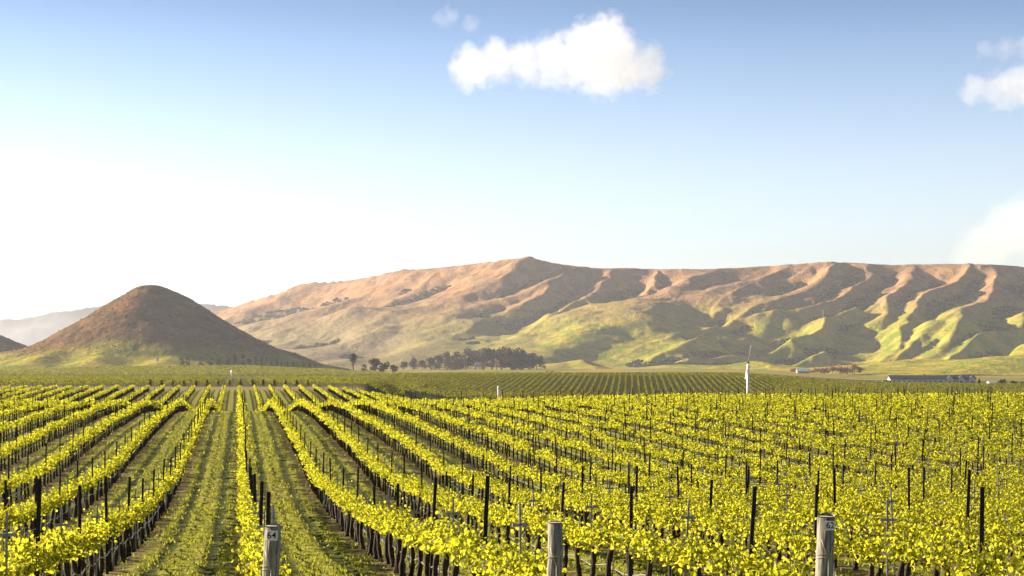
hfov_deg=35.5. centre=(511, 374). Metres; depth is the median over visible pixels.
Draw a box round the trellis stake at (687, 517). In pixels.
[680,500,695,575]
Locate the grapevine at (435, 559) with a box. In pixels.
[422,509,450,575]
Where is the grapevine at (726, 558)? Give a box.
[700,526,756,575]
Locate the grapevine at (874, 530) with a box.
[861,508,905,575]
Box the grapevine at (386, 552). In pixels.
[373,516,390,563]
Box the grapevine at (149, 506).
[130,491,153,540]
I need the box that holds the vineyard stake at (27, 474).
[27,453,28,498]
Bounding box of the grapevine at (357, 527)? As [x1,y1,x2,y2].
[347,497,362,545]
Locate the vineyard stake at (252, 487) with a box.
[251,475,252,498]
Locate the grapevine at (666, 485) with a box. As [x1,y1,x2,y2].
[659,474,676,509]
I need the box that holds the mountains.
[0,304,229,345]
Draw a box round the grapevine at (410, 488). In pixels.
[402,473,427,516]
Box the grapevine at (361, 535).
[349,500,371,549]
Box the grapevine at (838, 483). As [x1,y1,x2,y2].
[828,471,851,490]
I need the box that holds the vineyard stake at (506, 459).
[505,445,507,482]
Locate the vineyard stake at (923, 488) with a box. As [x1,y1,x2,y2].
[922,467,924,536]
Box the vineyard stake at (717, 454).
[717,443,718,474]
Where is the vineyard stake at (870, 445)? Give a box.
[870,433,871,472]
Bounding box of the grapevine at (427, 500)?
[421,483,437,523]
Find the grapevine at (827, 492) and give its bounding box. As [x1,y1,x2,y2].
[810,484,840,502]
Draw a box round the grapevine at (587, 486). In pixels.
[577,481,595,516]
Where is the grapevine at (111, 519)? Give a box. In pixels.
[92,503,127,571]
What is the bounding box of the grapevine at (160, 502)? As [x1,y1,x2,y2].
[151,476,167,518]
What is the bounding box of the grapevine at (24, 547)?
[0,527,47,575]
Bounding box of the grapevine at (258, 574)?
[247,555,290,575]
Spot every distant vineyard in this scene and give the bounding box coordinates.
[0,365,391,375]
[0,375,404,395]
[366,373,1023,397]
[384,372,1023,383]
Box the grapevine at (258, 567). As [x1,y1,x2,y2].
[234,546,298,575]
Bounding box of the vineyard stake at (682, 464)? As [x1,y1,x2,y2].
[681,450,683,494]
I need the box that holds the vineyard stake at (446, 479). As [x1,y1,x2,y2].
[445,471,447,489]
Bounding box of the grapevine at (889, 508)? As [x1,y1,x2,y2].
[873,494,905,522]
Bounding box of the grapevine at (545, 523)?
[538,508,564,535]
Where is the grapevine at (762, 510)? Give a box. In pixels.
[757,497,779,553]
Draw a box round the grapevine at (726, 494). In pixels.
[713,484,732,518]
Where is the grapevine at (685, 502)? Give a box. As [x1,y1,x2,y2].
[676,490,703,537]
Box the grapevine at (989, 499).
[985,490,1005,516]
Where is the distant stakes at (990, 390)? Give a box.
[1,381,992,420]
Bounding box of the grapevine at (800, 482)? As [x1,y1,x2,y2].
[793,474,808,490]
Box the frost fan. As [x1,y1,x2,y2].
[745,345,751,403]
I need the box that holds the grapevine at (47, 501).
[40,493,56,534]
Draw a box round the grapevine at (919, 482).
[910,472,928,508]
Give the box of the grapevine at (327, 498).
[320,473,336,511]
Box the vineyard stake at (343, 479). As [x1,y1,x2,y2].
[342,468,344,490]
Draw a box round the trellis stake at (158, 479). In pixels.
[155,472,161,522]
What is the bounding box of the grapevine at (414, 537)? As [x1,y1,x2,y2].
[400,517,428,575]
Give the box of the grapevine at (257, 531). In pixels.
[233,522,262,551]
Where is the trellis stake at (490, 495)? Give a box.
[489,486,494,547]
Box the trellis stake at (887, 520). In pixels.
[880,503,894,575]
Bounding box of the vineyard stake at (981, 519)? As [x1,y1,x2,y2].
[979,487,984,567]
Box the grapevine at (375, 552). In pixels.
[363,503,384,558]
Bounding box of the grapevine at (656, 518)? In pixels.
[646,498,682,551]
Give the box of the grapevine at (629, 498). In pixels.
[621,492,639,505]
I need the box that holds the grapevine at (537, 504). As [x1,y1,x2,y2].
[525,492,543,514]
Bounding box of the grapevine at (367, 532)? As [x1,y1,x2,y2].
[353,499,384,551]
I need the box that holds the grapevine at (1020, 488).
[1011,483,1023,499]
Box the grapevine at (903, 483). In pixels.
[895,469,915,491]
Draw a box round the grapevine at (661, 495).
[653,488,675,506]
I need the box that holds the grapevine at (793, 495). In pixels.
[792,486,807,522]
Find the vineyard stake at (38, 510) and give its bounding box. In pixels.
[35,479,41,575]
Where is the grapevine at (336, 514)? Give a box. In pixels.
[329,481,341,522]
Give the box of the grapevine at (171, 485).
[165,477,177,508]
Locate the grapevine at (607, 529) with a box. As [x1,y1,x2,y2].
[584,512,625,575]
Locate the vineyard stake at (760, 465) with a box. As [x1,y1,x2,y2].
[760,448,760,485]
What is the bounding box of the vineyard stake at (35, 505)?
[34,476,36,542]
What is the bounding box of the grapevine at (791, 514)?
[772,506,800,558]
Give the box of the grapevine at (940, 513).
[915,492,956,554]
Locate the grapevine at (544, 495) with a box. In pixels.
[537,481,558,519]
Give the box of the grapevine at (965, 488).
[959,477,979,510]
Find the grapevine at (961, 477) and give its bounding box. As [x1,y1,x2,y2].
[957,467,974,485]
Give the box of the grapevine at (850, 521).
[833,495,876,570]
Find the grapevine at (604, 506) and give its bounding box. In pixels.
[598,492,620,547]
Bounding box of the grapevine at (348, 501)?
[339,480,361,537]
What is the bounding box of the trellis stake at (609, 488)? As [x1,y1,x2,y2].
[605,478,613,498]
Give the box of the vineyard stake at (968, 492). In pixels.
[963,470,970,575]
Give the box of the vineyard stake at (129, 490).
[126,477,130,557]
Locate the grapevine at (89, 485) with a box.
[79,475,92,509]
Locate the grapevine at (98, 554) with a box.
[83,506,108,575]
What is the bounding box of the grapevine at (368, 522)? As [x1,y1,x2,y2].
[355,504,384,555]
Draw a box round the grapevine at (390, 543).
[375,501,402,566]
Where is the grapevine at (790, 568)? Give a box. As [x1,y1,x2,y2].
[764,550,815,575]
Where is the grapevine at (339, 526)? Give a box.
[332,485,343,527]
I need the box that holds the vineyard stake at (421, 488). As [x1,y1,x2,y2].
[421,460,422,518]
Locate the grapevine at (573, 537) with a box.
[563,517,588,575]
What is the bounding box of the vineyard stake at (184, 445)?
[183,433,184,472]
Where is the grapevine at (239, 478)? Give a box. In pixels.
[235,471,247,482]
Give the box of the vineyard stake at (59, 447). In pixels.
[59,434,60,469]
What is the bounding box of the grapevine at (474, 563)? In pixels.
[458,535,496,575]
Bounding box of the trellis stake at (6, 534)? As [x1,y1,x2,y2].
[0,513,16,575]
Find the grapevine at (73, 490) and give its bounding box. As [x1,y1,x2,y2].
[61,484,76,519]
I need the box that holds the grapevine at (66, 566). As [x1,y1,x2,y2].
[49,523,87,575]
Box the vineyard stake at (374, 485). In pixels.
[372,480,375,554]
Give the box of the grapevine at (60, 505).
[46,487,66,530]
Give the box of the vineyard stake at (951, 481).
[950,468,952,517]
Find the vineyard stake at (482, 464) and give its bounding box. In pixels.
[482,455,483,474]
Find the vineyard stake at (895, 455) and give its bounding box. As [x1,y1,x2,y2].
[894,444,896,470]
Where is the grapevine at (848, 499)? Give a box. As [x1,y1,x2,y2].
[830,491,865,540]
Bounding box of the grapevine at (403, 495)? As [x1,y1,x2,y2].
[398,477,412,508]
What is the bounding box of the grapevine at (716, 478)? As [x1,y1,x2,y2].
[708,473,724,500]
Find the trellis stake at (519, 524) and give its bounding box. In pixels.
[512,503,528,562]
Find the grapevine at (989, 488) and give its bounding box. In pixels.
[970,481,1000,509]
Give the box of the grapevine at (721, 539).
[703,488,729,544]
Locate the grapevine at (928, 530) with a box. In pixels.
[915,515,957,575]
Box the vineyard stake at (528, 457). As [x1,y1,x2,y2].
[528,449,529,469]
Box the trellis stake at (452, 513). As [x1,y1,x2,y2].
[446,497,460,565]
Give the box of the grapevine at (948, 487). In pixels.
[943,479,963,508]
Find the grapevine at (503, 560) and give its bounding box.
[489,534,538,575]
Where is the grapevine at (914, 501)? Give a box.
[899,487,931,527]
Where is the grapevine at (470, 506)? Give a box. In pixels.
[464,492,484,533]
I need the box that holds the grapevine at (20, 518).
[13,499,28,545]
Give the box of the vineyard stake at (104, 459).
[104,451,105,468]
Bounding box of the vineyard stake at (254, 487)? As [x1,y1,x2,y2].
[253,473,255,508]
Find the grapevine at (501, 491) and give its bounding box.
[494,481,507,506]
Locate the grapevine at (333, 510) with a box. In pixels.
[323,486,336,518]
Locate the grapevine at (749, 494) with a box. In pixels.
[732,486,763,502]
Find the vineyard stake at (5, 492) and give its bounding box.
[3,480,6,556]
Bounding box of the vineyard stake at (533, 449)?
[532,430,533,465]
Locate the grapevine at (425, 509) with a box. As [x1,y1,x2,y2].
[416,484,429,521]
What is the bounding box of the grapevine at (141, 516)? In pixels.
[127,496,146,537]
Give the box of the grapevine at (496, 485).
[484,476,504,508]
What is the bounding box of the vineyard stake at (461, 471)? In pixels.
[461,452,462,495]
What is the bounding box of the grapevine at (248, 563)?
[231,544,286,574]
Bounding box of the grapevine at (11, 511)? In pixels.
[0,502,19,542]
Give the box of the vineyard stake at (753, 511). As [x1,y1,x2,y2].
[748,486,756,568]
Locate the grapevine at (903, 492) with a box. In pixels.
[890,487,913,523]
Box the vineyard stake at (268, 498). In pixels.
[266,492,270,524]
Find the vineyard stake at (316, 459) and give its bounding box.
[315,449,316,470]
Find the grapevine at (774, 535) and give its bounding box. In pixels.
[758,500,802,562]
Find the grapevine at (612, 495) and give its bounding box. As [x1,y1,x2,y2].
[604,486,624,520]
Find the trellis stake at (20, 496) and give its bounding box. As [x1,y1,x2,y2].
[16,487,24,543]
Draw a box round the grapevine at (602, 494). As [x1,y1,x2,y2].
[596,486,611,522]
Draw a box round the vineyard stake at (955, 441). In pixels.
[955,429,956,464]
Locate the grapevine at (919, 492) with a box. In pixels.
[903,481,929,502]
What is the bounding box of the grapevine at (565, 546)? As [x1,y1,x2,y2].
[542,510,582,575]
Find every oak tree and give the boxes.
[349,353,356,370]
[368,358,379,370]
[377,361,389,371]
[390,365,397,372]
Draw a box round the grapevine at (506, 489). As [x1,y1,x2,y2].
[501,484,518,515]
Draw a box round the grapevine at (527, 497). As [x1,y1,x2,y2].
[518,489,535,511]
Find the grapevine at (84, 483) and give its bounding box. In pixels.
[76,475,88,512]
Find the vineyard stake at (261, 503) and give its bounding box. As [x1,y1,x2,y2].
[259,481,263,534]
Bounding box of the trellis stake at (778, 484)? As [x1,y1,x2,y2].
[775,475,782,497]
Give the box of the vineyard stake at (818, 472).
[817,470,819,508]
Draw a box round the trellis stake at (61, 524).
[54,509,68,575]
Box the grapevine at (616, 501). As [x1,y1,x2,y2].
[605,487,633,524]
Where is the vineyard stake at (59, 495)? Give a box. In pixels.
[58,470,60,526]
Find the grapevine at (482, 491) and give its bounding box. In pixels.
[474,473,485,501]
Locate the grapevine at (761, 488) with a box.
[754,483,767,515]
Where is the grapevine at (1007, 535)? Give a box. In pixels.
[984,512,1023,575]
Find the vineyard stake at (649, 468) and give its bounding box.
[648,457,650,502]
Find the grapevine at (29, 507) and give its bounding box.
[15,500,35,536]
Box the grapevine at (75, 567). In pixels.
[67,528,92,575]
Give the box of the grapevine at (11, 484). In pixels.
[1,472,17,507]
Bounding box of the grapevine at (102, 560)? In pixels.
[99,519,114,575]
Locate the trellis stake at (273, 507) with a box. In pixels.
[263,505,282,528]
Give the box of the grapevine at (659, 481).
[647,471,668,491]
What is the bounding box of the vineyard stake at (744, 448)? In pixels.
[743,435,745,468]
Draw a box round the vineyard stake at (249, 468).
[249,458,250,483]
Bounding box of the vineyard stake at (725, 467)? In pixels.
[724,455,726,490]
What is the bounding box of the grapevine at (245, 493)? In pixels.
[237,486,250,499]
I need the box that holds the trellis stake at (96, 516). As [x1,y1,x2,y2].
[91,505,102,575]
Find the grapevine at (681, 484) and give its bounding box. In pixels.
[670,475,688,500]
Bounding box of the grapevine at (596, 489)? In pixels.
[588,483,605,515]
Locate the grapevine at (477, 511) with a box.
[468,496,492,540]
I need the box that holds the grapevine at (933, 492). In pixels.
[922,482,949,503]
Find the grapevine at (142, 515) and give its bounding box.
[121,496,151,548]
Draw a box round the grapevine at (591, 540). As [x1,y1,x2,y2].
[575,521,604,575]
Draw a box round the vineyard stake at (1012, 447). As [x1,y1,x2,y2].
[1011,433,1012,462]
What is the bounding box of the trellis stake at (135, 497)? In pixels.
[131,488,139,549]
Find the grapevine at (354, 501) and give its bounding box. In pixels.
[345,495,365,541]
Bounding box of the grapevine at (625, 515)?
[617,497,638,523]
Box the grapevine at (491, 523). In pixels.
[480,496,502,545]
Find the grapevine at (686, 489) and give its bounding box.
[680,480,699,496]
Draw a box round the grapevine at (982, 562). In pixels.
[943,538,1020,575]
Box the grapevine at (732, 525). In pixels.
[710,510,750,552]
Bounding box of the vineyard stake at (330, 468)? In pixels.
[329,458,330,482]
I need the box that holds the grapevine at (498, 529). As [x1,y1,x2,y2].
[488,502,506,544]
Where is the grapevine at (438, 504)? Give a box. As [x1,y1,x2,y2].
[428,489,442,525]
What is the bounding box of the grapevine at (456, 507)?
[449,494,464,534]
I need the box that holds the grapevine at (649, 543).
[631,513,669,575]
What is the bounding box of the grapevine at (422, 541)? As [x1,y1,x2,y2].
[411,513,434,575]
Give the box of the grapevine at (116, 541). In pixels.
[110,510,130,565]
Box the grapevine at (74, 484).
[66,472,82,517]
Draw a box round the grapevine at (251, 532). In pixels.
[239,522,260,540]
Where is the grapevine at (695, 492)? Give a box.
[690,486,707,504]
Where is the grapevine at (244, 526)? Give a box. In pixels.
[236,514,265,544]
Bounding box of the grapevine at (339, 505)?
[337,492,351,532]
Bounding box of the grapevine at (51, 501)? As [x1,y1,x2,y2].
[41,493,58,532]
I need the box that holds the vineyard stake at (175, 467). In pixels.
[174,446,175,494]
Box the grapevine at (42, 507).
[23,494,48,534]
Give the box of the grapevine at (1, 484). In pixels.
[0,475,11,506]
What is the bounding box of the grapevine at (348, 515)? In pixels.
[338,487,359,536]
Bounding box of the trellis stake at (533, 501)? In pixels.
[528,489,537,557]
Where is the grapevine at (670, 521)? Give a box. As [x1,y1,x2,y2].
[653,502,691,559]
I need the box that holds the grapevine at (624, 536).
[609,515,647,575]
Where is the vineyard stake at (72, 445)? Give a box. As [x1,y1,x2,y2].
[72,428,73,464]
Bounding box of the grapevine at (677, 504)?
[666,494,686,536]
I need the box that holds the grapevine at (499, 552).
[474,528,527,575]
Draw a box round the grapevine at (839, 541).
[806,509,855,575]
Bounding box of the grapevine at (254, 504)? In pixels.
[238,502,264,528]
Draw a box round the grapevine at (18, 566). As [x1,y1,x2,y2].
[0,545,48,575]
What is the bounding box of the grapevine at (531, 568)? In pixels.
[493,537,579,575]
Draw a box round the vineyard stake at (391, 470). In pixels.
[389,452,392,496]
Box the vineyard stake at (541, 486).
[540,467,541,515]
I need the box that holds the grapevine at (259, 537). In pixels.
[240,526,263,558]
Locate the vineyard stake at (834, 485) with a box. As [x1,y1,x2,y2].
[833,468,836,567]
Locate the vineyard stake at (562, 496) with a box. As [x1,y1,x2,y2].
[560,482,564,518]
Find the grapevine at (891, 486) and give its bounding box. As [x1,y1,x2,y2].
[873,483,897,510]
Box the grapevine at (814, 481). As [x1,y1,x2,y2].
[807,470,824,484]
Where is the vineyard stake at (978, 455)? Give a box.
[977,436,978,474]
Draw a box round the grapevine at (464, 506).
[459,492,478,536]
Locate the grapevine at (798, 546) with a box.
[779,523,816,575]
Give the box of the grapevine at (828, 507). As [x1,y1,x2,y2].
[811,487,848,527]
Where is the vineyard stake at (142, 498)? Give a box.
[141,478,143,543]
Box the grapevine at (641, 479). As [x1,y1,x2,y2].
[631,470,651,494]
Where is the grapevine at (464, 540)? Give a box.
[451,510,495,575]
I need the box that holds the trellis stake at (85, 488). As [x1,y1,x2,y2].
[82,470,87,509]
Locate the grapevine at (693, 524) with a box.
[668,504,714,568]
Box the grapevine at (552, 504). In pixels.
[540,489,561,517]
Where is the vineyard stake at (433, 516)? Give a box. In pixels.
[429,477,436,575]
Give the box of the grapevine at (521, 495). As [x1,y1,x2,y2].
[514,486,528,509]
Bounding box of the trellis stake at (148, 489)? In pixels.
[145,481,152,525]
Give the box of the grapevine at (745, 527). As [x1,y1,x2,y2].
[736,502,774,570]
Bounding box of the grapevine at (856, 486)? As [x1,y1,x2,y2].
[845,479,864,495]
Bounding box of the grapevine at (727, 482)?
[719,473,735,490]
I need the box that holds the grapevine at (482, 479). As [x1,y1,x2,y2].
[475,470,499,487]
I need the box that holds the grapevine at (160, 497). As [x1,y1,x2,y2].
[144,480,168,520]
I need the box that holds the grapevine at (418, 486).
[408,477,426,517]
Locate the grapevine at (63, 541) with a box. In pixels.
[35,510,74,575]
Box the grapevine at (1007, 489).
[996,483,1020,521]
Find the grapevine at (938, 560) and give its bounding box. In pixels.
[915,529,978,575]
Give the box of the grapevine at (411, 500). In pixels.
[401,476,416,513]
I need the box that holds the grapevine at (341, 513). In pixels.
[330,488,345,530]
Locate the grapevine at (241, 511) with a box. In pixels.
[235,497,253,522]
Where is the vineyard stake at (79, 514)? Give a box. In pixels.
[78,485,81,573]
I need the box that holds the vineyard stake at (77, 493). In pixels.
[76,460,77,515]
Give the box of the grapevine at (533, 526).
[525,505,547,563]
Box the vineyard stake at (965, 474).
[962,460,966,508]
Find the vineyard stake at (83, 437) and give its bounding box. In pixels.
[82,419,84,455]
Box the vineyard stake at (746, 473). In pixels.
[745,465,747,549]
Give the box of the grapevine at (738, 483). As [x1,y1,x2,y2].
[729,475,744,498]
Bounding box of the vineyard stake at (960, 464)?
[959,448,960,493]
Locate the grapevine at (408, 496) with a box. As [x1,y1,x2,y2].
[399,472,410,510]
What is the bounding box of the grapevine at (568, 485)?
[564,478,575,510]
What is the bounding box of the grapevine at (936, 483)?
[928,479,945,492]
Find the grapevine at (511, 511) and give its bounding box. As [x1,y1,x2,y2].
[502,503,528,557]
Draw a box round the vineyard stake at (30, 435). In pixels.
[30,419,31,453]
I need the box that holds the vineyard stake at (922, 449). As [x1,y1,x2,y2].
[922,440,923,464]
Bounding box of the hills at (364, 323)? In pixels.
[211,256,1023,374]
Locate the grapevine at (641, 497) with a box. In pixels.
[633,487,649,528]
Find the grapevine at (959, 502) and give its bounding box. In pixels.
[941,493,975,537]
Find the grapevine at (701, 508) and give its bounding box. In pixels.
[690,496,708,539]
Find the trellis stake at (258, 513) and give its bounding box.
[253,500,259,522]
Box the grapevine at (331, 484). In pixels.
[322,472,338,517]
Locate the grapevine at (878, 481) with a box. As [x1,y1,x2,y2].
[868,471,885,488]
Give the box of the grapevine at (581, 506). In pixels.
[572,483,597,526]
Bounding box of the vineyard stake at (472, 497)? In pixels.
[471,474,473,527]
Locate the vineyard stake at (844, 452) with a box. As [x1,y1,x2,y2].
[844,439,845,471]
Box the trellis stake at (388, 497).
[384,487,393,562]
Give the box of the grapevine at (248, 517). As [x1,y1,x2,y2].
[238,496,265,530]
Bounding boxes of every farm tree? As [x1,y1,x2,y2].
[178,357,184,364]
[215,358,222,364]
[223,356,230,364]
[232,354,239,364]
[240,354,245,364]
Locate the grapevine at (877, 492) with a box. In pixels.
[865,485,889,522]
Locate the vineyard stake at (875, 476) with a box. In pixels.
[873,461,876,516]
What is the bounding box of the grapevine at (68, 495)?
[54,485,74,522]
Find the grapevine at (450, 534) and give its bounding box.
[436,513,475,575]
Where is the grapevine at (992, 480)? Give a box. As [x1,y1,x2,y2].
[986,472,1012,496]
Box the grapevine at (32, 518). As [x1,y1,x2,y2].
[21,496,36,542]
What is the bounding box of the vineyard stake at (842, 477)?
[840,464,843,527]
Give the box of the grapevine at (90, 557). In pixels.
[83,513,108,575]
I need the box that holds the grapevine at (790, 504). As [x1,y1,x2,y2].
[784,490,805,537]
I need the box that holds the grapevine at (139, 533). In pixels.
[131,499,148,543]
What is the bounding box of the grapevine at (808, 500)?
[798,490,826,541]
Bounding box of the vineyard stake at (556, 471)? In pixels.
[555,452,557,493]
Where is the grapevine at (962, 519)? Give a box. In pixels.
[946,503,986,559]
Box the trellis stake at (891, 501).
[886,488,896,575]
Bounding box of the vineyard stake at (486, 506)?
[483,476,489,545]
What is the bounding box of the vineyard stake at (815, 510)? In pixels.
[812,484,817,575]
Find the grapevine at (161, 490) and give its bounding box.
[146,483,164,520]
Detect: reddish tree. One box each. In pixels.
[819,367,828,373]
[825,365,836,372]
[836,364,843,373]
[841,365,854,374]
[850,364,858,373]
[856,367,866,372]
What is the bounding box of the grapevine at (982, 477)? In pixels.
[971,466,993,485]
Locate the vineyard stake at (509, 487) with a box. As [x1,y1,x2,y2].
[508,478,510,551]
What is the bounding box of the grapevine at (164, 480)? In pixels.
[156,469,169,513]
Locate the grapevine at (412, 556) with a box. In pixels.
[396,514,418,575]
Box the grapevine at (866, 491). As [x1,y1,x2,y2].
[861,481,877,503]
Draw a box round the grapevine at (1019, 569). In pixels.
[1002,538,1023,575]
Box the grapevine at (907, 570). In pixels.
[892,511,934,575]
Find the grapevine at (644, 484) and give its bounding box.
[639,476,657,507]
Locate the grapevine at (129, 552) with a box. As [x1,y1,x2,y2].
[124,506,138,556]
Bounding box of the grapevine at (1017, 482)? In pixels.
[1007,475,1023,493]
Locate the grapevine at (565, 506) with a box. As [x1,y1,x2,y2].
[553,489,572,522]
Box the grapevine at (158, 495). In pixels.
[146,488,161,527]
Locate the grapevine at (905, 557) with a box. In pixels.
[869,515,930,575]
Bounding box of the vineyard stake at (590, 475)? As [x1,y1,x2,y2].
[588,461,591,515]
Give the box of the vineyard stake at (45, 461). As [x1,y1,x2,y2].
[45,443,46,486]
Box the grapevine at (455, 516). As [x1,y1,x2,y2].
[445,488,465,530]
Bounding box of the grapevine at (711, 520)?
[697,493,730,561]
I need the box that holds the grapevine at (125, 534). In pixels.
[111,505,135,559]
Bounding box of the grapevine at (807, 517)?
[791,497,821,560]
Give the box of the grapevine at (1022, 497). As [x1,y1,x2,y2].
[1001,488,1023,535]
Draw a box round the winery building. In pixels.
[887,374,975,382]
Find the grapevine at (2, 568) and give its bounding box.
[0,560,16,575]
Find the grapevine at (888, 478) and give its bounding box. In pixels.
[877,463,901,504]
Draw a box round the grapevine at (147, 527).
[140,490,154,537]
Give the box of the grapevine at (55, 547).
[28,529,75,575]
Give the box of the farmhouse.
[474,362,480,366]
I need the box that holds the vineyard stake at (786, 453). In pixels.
[785,441,787,474]
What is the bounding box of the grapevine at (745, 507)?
[736,486,766,549]
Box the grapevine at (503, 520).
[492,497,516,548]
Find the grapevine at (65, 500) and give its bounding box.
[56,484,70,523]
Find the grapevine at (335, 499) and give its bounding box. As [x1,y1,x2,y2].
[328,485,340,520]
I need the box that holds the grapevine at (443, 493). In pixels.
[433,485,453,523]
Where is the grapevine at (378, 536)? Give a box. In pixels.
[365,506,384,561]
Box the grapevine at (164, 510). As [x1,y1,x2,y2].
[152,475,172,511]
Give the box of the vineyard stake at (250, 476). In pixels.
[250,467,251,489]
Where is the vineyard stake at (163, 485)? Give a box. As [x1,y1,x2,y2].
[161,458,164,516]
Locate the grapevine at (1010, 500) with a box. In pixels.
[991,484,1023,532]
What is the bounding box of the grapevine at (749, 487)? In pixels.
[740,482,756,491]
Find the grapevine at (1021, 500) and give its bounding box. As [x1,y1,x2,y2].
[1013,496,1023,515]
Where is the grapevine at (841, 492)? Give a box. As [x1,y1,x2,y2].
[832,485,859,527]
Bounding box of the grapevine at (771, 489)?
[762,480,781,510]
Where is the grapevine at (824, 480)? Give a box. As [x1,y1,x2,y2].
[816,473,832,489]
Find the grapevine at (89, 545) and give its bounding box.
[70,508,101,575]
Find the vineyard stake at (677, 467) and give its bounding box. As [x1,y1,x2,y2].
[676,466,680,536]
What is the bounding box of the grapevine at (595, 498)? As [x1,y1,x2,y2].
[581,482,604,527]
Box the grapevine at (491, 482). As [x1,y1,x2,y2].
[489,477,500,508]
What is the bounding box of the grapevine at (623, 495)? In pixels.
[616,488,627,517]
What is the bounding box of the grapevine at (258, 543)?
[232,533,283,574]
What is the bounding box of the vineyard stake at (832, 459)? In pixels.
[832,447,833,473]
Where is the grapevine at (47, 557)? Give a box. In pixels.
[16,531,64,575]
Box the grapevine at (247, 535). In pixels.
[228,524,281,552]
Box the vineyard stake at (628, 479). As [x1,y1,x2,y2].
[628,462,629,522]
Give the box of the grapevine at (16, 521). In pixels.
[0,497,18,550]
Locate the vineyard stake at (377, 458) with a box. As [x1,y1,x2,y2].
[377,443,378,484]
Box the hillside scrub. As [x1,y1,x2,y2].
[1,275,1023,366]
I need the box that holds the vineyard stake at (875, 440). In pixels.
[874,426,875,457]
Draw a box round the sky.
[0,0,1023,319]
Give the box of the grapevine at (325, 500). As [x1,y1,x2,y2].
[315,476,326,508]
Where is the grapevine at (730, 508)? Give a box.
[722,496,744,547]
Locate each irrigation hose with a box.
[0,408,177,541]
[0,409,110,463]
[0,409,143,500]
[73,437,195,575]
[309,410,644,575]
[337,508,441,572]
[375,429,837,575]
[377,410,1018,573]
[416,412,869,530]
[439,409,1019,531]
[462,407,1006,519]
[496,407,943,502]
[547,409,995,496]
[567,407,944,478]
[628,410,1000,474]
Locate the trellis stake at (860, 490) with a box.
[857,481,864,543]
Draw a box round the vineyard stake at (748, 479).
[747,465,749,519]
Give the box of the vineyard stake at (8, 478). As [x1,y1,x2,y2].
[7,454,9,506]
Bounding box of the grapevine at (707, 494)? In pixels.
[701,483,719,509]
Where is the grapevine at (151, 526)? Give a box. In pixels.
[146,492,159,530]
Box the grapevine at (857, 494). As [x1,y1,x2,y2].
[850,483,872,506]
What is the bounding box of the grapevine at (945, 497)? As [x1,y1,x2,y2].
[939,488,963,526]
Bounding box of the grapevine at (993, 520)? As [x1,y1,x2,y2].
[984,505,1007,559]
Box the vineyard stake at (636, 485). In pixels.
[634,466,637,530]
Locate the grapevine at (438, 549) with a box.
[424,511,467,575]
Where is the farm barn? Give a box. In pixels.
[796,369,808,373]
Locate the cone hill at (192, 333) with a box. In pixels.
[0,285,350,369]
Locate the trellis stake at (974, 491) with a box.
[970,482,977,509]
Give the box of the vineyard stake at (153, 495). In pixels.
[152,469,154,529]
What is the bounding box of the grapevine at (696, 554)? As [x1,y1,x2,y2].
[663,527,727,575]
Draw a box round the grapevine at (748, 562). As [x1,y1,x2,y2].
[721,541,791,575]
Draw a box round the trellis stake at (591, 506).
[585,493,597,523]
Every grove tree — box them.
[399,361,408,368]
[408,357,418,369]
[418,360,426,369]
[425,357,437,369]
[433,354,443,369]
[440,351,453,369]
[447,351,463,369]
[457,348,474,369]
[470,350,481,369]
[476,348,490,369]
[485,348,500,369]
[493,346,510,369]
[494,359,499,369]
[501,347,520,369]
[514,348,528,369]
[516,357,530,369]
[524,352,536,369]
[527,355,545,369]
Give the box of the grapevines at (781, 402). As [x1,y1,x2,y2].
[0,384,1023,551]
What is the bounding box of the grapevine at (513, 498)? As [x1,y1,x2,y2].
[507,487,520,509]
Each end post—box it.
[262,523,280,575]
[546,521,562,575]
[815,512,834,575]
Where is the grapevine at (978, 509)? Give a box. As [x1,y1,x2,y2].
[970,497,997,544]
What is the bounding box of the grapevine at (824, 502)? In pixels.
[819,497,837,509]
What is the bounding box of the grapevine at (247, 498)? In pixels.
[238,488,259,502]
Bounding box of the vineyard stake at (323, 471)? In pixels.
[322,452,323,498]
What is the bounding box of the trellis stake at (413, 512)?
[408,500,419,575]
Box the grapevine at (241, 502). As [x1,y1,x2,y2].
[233,495,251,512]
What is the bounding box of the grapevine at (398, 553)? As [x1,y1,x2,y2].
[382,504,410,573]
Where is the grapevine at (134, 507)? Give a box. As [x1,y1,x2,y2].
[122,494,143,551]
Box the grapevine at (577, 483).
[567,474,588,512]
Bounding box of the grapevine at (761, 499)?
[751,491,776,510]
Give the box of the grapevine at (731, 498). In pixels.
[722,489,742,506]
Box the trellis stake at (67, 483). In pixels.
[64,476,70,521]
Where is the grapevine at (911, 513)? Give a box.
[898,504,931,527]
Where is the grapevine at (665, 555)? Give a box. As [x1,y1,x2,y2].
[645,531,697,575]
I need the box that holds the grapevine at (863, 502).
[846,485,884,546]
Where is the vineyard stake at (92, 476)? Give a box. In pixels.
[91,457,92,504]
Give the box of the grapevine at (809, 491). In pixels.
[802,482,821,502]
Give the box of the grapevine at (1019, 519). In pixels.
[1002,500,1023,561]
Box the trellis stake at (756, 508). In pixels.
[750,496,761,522]
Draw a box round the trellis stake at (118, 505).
[114,496,123,565]
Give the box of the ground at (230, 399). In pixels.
[0,367,1023,575]
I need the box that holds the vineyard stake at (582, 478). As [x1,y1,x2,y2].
[581,466,583,526]
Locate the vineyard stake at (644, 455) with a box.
[643,443,645,475]
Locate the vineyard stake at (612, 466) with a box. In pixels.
[611,451,612,485]
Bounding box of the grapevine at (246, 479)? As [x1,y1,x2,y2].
[236,475,248,485]
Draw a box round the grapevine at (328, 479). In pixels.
[321,478,334,513]
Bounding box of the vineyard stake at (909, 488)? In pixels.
[908,468,909,510]
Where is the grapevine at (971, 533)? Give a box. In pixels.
[946,511,990,575]
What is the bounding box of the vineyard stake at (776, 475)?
[776,461,777,496]

